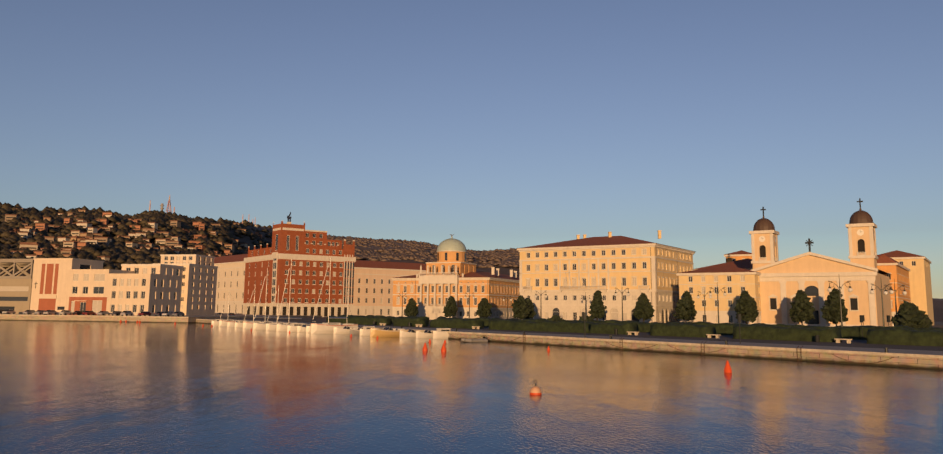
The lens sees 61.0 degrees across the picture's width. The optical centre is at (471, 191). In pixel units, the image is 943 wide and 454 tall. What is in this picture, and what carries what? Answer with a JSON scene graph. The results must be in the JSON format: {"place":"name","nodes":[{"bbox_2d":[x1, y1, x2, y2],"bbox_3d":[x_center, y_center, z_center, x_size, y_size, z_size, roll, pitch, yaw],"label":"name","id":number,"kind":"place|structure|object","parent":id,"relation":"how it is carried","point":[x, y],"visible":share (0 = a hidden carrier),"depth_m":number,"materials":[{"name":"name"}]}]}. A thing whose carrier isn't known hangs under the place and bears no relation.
{"place":"outdoors","nodes":[
{"label":"outdoors","id":0,"kind":"place"},
{"bbox_2d":[0,320,942,453],"bbox_3d":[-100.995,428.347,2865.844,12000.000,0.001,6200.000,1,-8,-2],"label":"water","id":1,"kind":"structure","parent":0,"point":[74,387],"depth_m":43.70,"materials":[{"name":"blue liquid"}]},
{"bbox_2d":[211,319,223,325],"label":"motorboat","id":2,"kind":"object","parent":1,"relation":"on","point":[215,322],"visible":0.35,"depth_m":213.62,"materials":[{"name":"grey plastic"}]},
{"bbox_2d":[219,291,240,325],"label":"sailboat","id":3,"kind":"object","parent":1,"relation":"on","point":[222,323],"visible":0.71,"depth_m":212.29,"materials":[{"name":"white"}]},
{"bbox_2d":[227,321,237,326],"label":"motorboat","id":4,"kind":"object","parent":1,"relation":"on","point":[229,324],"visible":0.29,"depth_m":202.92,"materials":[{"name":"grey plastic"}]},
{"bbox_2d":[235,321,246,326],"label":"motorboat","id":5,"kind":"object","parent":1,"relation":"on","point":[239,324],"visible":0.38,"depth_m":198.07,"materials":[{"name":"grey plastic"}]},
{"bbox_2d":[243,290,268,328],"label":"sailboat","id":6,"kind":"object","parent":1,"relation":"on","point":[247,325],"visible":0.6,"depth_m":188.33,"materials":[{"name":"grey"}]},
{"bbox_2d":[253,268,279,329],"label":"sailboat","id":7,"kind":"object","parent":1,"relation":"on","point":[259,326],"visible":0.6,"depth_m":179.49,"materials":[{"name":"grey"}]},
{"bbox_2d":[266,286,290,329],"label":"sailboat","id":8,"kind":"object","parent":1,"relation":"on","point":[269,326],"visible":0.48,"depth_m":174.31,"materials":[{"name":"grey"}]},
{"bbox_2d":[276,259,308,330],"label":"sailboat","id":9,"kind":"object","parent":1,"relation":"on","point":[281,327],"visible":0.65,"depth_m":169.43,"materials":[{"name":"white"}]},
{"bbox_2d":[287,323,302,331],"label":"motorboat","id":10,"kind":"object","parent":1,"relation":"on","point":[292,327],"visible":0.52,"depth_m":165.02,"materials":[{"name":"grey plastic"}]},
{"bbox_2d":[297,325,309,331],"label":"motorboat","id":11,"kind":"object","parent":1,"relation":"on","point":[301,329],"visible":0.38,"depth_m":163.77,"materials":[{"name":"grey plastic"}]},
{"bbox_2d":[306,324,310,332],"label":"motorboat","id":12,"kind":"object","parent":1,"relation":"on","point":[308,329],"visible":0.1,"depth_m":160.52,"materials":[{"name":"grey plastic"}]},
{"bbox_2d":[311,257,357,333],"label":"sailboat","id":13,"kind":"object","parent":1,"relation":"on","point":[325,328],"visible":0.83,"depth_m":156.31,"materials":[{"name":"grey"}]},
{"bbox_2d":[333,326,357,333],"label":"motorboat","id":14,"kind":"object","parent":1,"relation":"on","point":[345,330],"visible":0.46,"depth_m":154.05,"materials":[{"name":"grey plastic"}]},
{"bbox_2d":[350,327,362,334],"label":"motorboat","id":15,"kind":"object","parent":1,"relation":"on","point":[354,331],"visible":0.46,"depth_m":151.69,"materials":[{"name":"grey plastic"}]},
{"bbox_2d":[360,326,374,335],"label":"motorboat","id":16,"kind":"object","parent":1,"relation":"on","point":[365,331],"visible":0.48,"depth_m":145.92,"materials":[{"name":"grey plastic"}]},
{"bbox_2d":[370,327,408,336],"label":"motorboat","id":17,"kind":"object","parent":1,"relation":"on","point":[389,332],"visible":0.83,"depth_m":140.91,"materials":[{"name":"grey"}]},
{"bbox_2d":[400,329,419,336],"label":"motorboat","id":18,"kind":"object","parent":1,"relation":"on","point":[410,333],"visible":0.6,"depth_m":139.81,"materials":[{"name":"grey plastic"}]},
{"bbox_2d":[416,330,432,337],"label":"motorboat","id":19,"kind":"object","parent":1,"relation":"on","point":[426,334],"visible":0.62,"depth_m":136.61,"materials":[{"name":"grey plastic"}]},
{"bbox_2d":[120,320,731,394],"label":"buoys","id":20,"kind":"object","parent":1,"relation":"on","point":[535,390],"visible":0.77,"depth_m":64.51,"materials":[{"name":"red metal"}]},
{"bbox_2d":[433,328,450,338],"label":"cabin boat","id":21,"kind":"object","parent":1,"relation":"on","point":[440,333],"visible":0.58,"depth_m":133.47,"materials":[{"name":"grey plastic"}]},
{"bbox_2d":[460,336,487,341],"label":"dinghy","id":22,"kind":"object","parent":1,"relation":"on","point":[483,339],"visible":0.96,"depth_m":120.92,"materials":[{"name":"grey plastic"}]},
{"bbox_2d":[0,216,942,321],"bbox_3d":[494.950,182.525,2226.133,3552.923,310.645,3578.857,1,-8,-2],"label":"hills","id":23,"kind":"structure","parent":0,"point":[938,309],"depth_m":1765.30,"materials":[{"name":"green plant"}]},
{"bbox_2d":[0,202,272,269],"bbox_3d":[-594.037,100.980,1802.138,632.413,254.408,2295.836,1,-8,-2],"label":"hill trees","id":24,"kind":"object","parent":23,"relation":"on","point":[118,250],"visible":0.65,"depth_m":1043.53,"materials":[{"name":"green plant"}]},
{"bbox_2d":[5,208,271,260],"bbox_3d":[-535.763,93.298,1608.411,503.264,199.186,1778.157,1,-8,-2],"label":"hillside houses","id":25,"kind":"structure","parent":23,"relation":"on","point":[81,242],"depth_m":996.05,"materials":[{"name":"grey paint"}]},
{"bbox_2d":[149,195,255,223],"bbox_3d":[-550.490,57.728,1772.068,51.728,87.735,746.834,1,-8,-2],"label":"antenna masts","id":26,"kind":"object","parent":23,"relation":"on","point":[162,205],"visible":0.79,"depth_m":1412.51,"materials":[{"name":"grey"}]},
{"bbox_2d":[263,226,519,267],"bbox_3d":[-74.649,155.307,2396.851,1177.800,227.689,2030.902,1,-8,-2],"label":"ridge trees","id":27,"kind":"object","parent":23,"relation":"on","point":[492,256],"visible":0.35,"depth_m":2471.45,"materials":[{"name":"green plant"}]},
{"bbox_2d":[0,0,942,298],"label":"sky","id":28,"kind":"structure","parent":0,"point":[488,124],"materials":[{"name":"blue"}]},
{"bbox_2d":[213,319,942,354],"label":"quay wall","id":29,"kind":"structure","parent":0,"point":[786,345],"depth_m":97.82,"materials":[{"name":"stone"}]},
{"bbox_2d":[222,317,942,350],"bbox_3d":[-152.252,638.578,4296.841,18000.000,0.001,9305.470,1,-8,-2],"label":"ground","id":30,"kind":"structure","parent":0,"point":[844,343],"depth_m":109.95,"materials":[{"name":"grey concrete"}]},
{"bbox_2d":[0,259,33,313],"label":"building","id":31,"kind":"structure","parent":30,"relation":"on","point":[15,292],"depth_m":279.20,"materials":[{"name":"paint"}]},
{"bbox_2d":[30,250,103,314],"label":"building","id":32,"kind":"structure","parent":30,"relation":"on","point":[51,282],"depth_m":273.87,"materials":[{"name":"white paint"}]},
{"bbox_2d":[68,269,134,314],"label":"building","id":33,"kind":"structure","parent":30,"relation":"on","point":[88,289],"depth_m":270.33,"materials":[{"name":"white paint"}]},
{"bbox_2d":[106,274,180,315],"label":"building","id":34,"kind":"structure","parent":30,"relation":"on","point":[137,294],"depth_m":267.70,"materials":[{"name":"white paint"}]},
{"bbox_2d":[121,264,183,311],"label":"building","id":35,"kind":"structure","parent":30,"relation":"on","point":[166,269],"depth_m":283.56,"materials":[{"name":"white paint"}]},
{"bbox_2d":[153,263,217,314],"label":"white modern block","id":36,"kind":"structure","parent":30,"relation":"on","point":[198,291],"depth_m":302.31,"materials":[{"name":"paint"}]},
{"bbox_2d":[160,254,214,265],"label":"building","id":37,"kind":"structure","parent":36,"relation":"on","point":[190,259],"depth_m":323.19,"materials":[{"name":"paint"}]},
{"bbox_2d":[214,254,247,312],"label":"building","id":38,"kind":"structure","parent":30,"relation":"on","point":[231,273],"depth_m":442.66,"materials":[{"name":"paint"}]},
{"bbox_2d":[242,212,355,316],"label":"building","id":39,"kind":"structure","parent":30,"relation":"on","point":[309,253],"depth_m":348.13,"materials":[{"name":"red brick"}]},
{"bbox_2d":[0,310,710,322],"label":"parked cars","id":40,"kind":"object","parent":30,"relation":"on","point":[116,313],"visible":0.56,"depth_m":259.67,"materials":[{"name":"paint"}]},
{"bbox_2d":[326,316,391,324],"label":"hedge","id":41,"kind":"object","parent":30,"relation":"on","point":[362,320],"visible":0.85,"depth_m":185.15,"materials":[{"name":"green plant"}]},
{"bbox_2d":[341,315,428,324],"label":"hedge","id":42,"kind":"object","parent":30,"relation":"on","point":[380,316],"visible":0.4,"depth_m":203.41,"materials":[{"name":"green plant"}]},
{"bbox_2d":[352,260,425,316],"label":"building","id":43,"kind":"structure","parent":30,"relation":"on","point":[373,289],"depth_m":400.87,"materials":[{"name":"beige paint"}]},
{"bbox_2d":[398,292,406,315],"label":"street lamp","id":44,"kind":"object","parent":30,"relation":"on","point":[402,301],"visible":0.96,"depth_m":249.06,"materials":[{"name":"grey metal"}]},
{"bbox_2d":[393,317,427,326],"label":"hedge","id":45,"kind":"object","parent":30,"relation":"on","point":[401,321],"visible":0.98,"depth_m":170.24,"materials":[{"name":"green plant"}]},
{"bbox_2d":[404,298,418,316],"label":"tree","id":46,"kind":"object","parent":30,"relation":"on","point":[411,309],"visible":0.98,"depth_m":285.77,"materials":[{"name":"green plant"}]},
{"bbox_2d":[442,296,457,317],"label":"tree","id":47,"kind":"object","parent":30,"relation":"on","point":[450,309],"visible":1,"depth_m":279.55,"materials":[{"name":"green plant"}]},
{"bbox_2d":[391,234,519,319],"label":"domed building","id":48,"kind":"structure","parent":30,"relation":"on","point":[442,280],"depth_m":300.58,"materials":[{"name":"paint"}]},
{"bbox_2d":[429,318,483,328],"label":"hedge","id":49,"kind":"object","parent":30,"relation":"on","point":[453,323],"visible":0.96,"depth_m":158.12,"materials":[{"name":"green plant"}]},
{"bbox_2d":[464,289,474,317],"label":"street lamp","id":50,"kind":"object","parent":30,"relation":"on","point":[469,295],"visible":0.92,"depth_m":226.44,"materials":[{"name":"grey metal"}]},
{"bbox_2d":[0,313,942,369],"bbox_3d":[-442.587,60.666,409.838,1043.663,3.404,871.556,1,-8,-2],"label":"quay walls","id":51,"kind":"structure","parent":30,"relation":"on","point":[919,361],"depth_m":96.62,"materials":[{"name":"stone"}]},
{"bbox_2d":[237,319,893,363],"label":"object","id":52,"kind":"object","parent":51,"relation":"attached to","point":[726,343],"visible":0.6,"depth_m":91.18,"materials":[{"name":"metal"}]},
{"bbox_2d":[476,298,492,317],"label":"tree","id":53,"kind":"object","parent":30,"relation":"on","point":[485,306],"visible":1,"depth_m":273.95,"materials":[{"name":"green plant"}]},
{"bbox_2d":[437,316,546,326],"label":"hedge","id":54,"kind":"object","parent":30,"relation":"on","point":[486,321],"visible":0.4,"depth_m":173.13,"materials":[{"name":"green plant"}]},
{"bbox_2d":[503,293,511,318],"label":"street lamp","id":55,"kind":"object","parent":30,"relation":"on","point":[507,303],"visible":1,"depth_m":267.42,"materials":[{"name":"grey metal"}]},
{"bbox_2d":[511,295,530,318],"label":"tree","id":56,"kind":"object","parent":30,"relation":"on","point":[520,309],"visible":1,"depth_m":238.92,"materials":[{"name":"green plant"}]},
{"bbox_2d":[525,298,536,318],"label":"tree","id":57,"kind":"object","parent":30,"relation":"on","point":[533,313],"visible":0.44,"depth_m":244.67,"materials":[{"name":"green plant"}]},
{"bbox_2d":[535,291,546,317],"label":"street lamp","id":58,"kind":"object","parent":30,"relation":"on","point":[545,297],"visible":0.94,"depth_m":197.49,"materials":[{"name":"grey metal"}]},
{"bbox_2d":[547,315,562,321],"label":"shrub","id":59,"kind":"object","parent":30,"relation":"on","point":[555,318],"visible":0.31,"depth_m":158.06,"materials":[{"name":"green plant"}]},
{"bbox_2d":[489,319,638,334],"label":"hedge","id":60,"kind":"object","parent":30,"relation":"on","point":[570,326],"visible":0.98,"depth_m":135.80,"materials":[{"name":"green plant"}]},
{"bbox_2d":[511,318,645,322],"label":"road hedge","id":61,"kind":"object","parent":30,"relation":"on","point":[571,320],"depth_m":172.13,"materials":[{"name":"green plant"}]},
{"bbox_2d":[580,292,590,311],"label":"street lamp","id":62,"kind":"object","parent":30,"relation":"on","point":[585,300],"visible":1,"depth_m":243.19,"materials":[{"name":"grey metal"}]},
{"bbox_2d":[579,315,592,320],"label":"shrub","id":63,"kind":"object","parent":30,"relation":"on","point":[587,318],"visible":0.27,"depth_m":186.57,"materials":[{"name":"green plant"}]},
{"bbox_2d":[588,290,606,320],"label":"tree","id":64,"kind":"object","parent":30,"relation":"on","point":[597,308],"visible":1,"depth_m":231.91,"materials":[{"name":"green plant"}]},
{"bbox_2d":[373,321,851,342],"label":"benches","id":65,"kind":"object","parent":30,"relation":"on","point":[817,338],"visible":1,"depth_m":122.13,"materials":[{"name":"white stone"}]},
{"bbox_2d":[614,288,629,320],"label":"street lamp","id":66,"kind":"object","parent":30,"relation":"on","point":[628,294],"visible":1,"depth_m":166.78,"materials":[{"name":"grey metal"}]},
{"bbox_2d":[633,293,654,321],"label":"tree","id":67,"kind":"object","parent":30,"relation":"on","point":[644,310],"visible":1,"depth_m":224.17,"materials":[{"name":"green plant"}]},
{"bbox_2d":[576,320,761,334],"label":"hedge","id":68,"kind":"object","parent":30,"relation":"on","point":[724,328],"visible":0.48,"depth_m":133.25,"materials":[{"name":"green plant"}]},
{"bbox_2d":[650,323,715,337],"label":"hedge","id":69,"kind":"object","parent":30,"relation":"on","point":[677,330],"visible":1,"depth_m":117.56,"materials":[{"name":"green plant"}]},
{"bbox_2d":[673,291,696,322],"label":"tree","id":70,"kind":"object","parent":30,"relation":"on","point":[685,310],"visible":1,"depth_m":217.77,"materials":[{"name":"green plant"}]},
{"bbox_2d":[697,291,711,321],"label":"street lamp","id":71,"kind":"object","parent":30,"relation":"on","point":[698,297],"visible":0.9,"depth_m":185.28,"materials":[{"name":"grey metal"}]},
{"bbox_2d":[709,285,726,322],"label":"street lamp","id":72,"kind":"object","parent":30,"relation":"on","point":[717,293],"visible":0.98,"depth_m":156.47,"materials":[{"name":"grey metal"}]},
{"bbox_2d":[582,312,889,343],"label":"traffic signals","id":73,"kind":"object","parent":30,"relation":"on","point":[862,318],"visible":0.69,"depth_m":109.93,"materials":[{"name":"grey metal"}]},
{"bbox_2d":[734,291,758,323],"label":"tree","id":74,"kind":"object","parent":30,"relation":"on","point":[746,306],"visible":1,"depth_m":202.38,"materials":[{"name":"green plant"}]},
{"bbox_2d":[733,325,841,341],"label":"hedge","id":75,"kind":"object","parent":30,"relation":"on","point":[763,332],"visible":0.98,"depth_m":105.19,"materials":[{"name":"green plant"}]},
{"bbox_2d":[686,322,911,327],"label":"road hedge","id":76,"kind":"object","parent":30,"relation":"on","point":[781,325],"depth_m":135.56,"materials":[{"name":"green plant"}]},
{"bbox_2d":[789,290,815,324],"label":"tree","id":77,"kind":"object","parent":30,"relation":"on","point":[801,310],"visible":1,"depth_m":195.88,"materials":[{"name":"green plant"}]},
{"bbox_2d":[749,198,891,326],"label":"church","id":78,"kind":"structure","parent":30,"relation":"on","point":[809,273],"depth_m":210.71,"materials":[{"name":"paint"}]},
{"bbox_2d":[820,287,847,325],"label":"tree","id":79,"kind":"object","parent":30,"relation":"on","point":[830,310],"visible":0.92,"depth_m":191.84,"materials":[{"name":"green plant"}]},
{"bbox_2d":[828,278,852,326],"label":"street lamp","id":80,"kind":"object","parent":30,"relation":"on","point":[849,289],"visible":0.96,"depth_m":120.14,"materials":[{"name":"grey metal"}]},
{"bbox_2d":[792,324,942,339],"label":"hedge","id":81,"kind":"object","parent":30,"relation":"on","point":[855,332],"visible":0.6,"depth_m":112.46,"materials":[{"name":"green plant"}]},
{"bbox_2d":[870,283,893,326],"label":"street lamp","id":82,"kind":"object","parent":30,"relation":"on","point":[891,291],"visible":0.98,"depth_m":129.09,"materials":[{"name":"grey metal"}]},
{"bbox_2d":[884,281,906,314],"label":"street lamp","id":83,"kind":"object","parent":30,"relation":"on","point":[895,291],"visible":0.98,"depth_m":133.67,"materials":[{"name":"grey metal"}]},
{"bbox_2d":[867,328,942,346],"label":"hedge","id":84,"kind":"object","parent":30,"relation":"on","point":[895,336],"visible":1,"depth_m":93.84,"materials":[{"name":"green plant"}]},
{"bbox_2d":[891,300,932,327],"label":"shrub","id":85,"kind":"object","parent":30,"relation":"on","point":[909,314],"visible":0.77,"depth_m":126.02,"materials":[{"name":"green plant"}]},
{"bbox_2d":[516,230,695,322],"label":"building","id":86,"kind":"structure","parent":0,"point":[565,275],"depth_m":251.24,"materials":[{"name":"paint"}]},
{"bbox_2d":[676,265,761,323],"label":"yellow house","id":87,"kind":"structure","parent":0,"point":[735,282],"depth_m":219.06,"materials":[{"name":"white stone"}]},
{"bbox_2d":[691,258,752,270],"bbox_3d":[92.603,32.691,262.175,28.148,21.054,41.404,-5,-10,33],"label":"roof","id":88,"kind":"structure","parent":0,"point":[745,264],"depth_m":252.99,"materials":[{"name":"brown tile"}]},
{"bbox_2d":[724,250,751,262],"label":"building","id":89,"kind":"structure","parent":0,"point":[737,255],"depth_m":291.43,"materials":[{"name":"beige paint"}]},
{"bbox_2d":[877,254,910,325],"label":"orange house","id":90,"kind":"structure","parent":0,"point":[899,272],"depth_m":234.88,"materials":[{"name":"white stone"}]},
{"bbox_2d":[877,250,933,324],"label":"back block","id":91,"kind":"structure","parent":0,"point":[918,266],"depth_m":269.83,"materials":[{"name":"yellow paint"}]}
]}

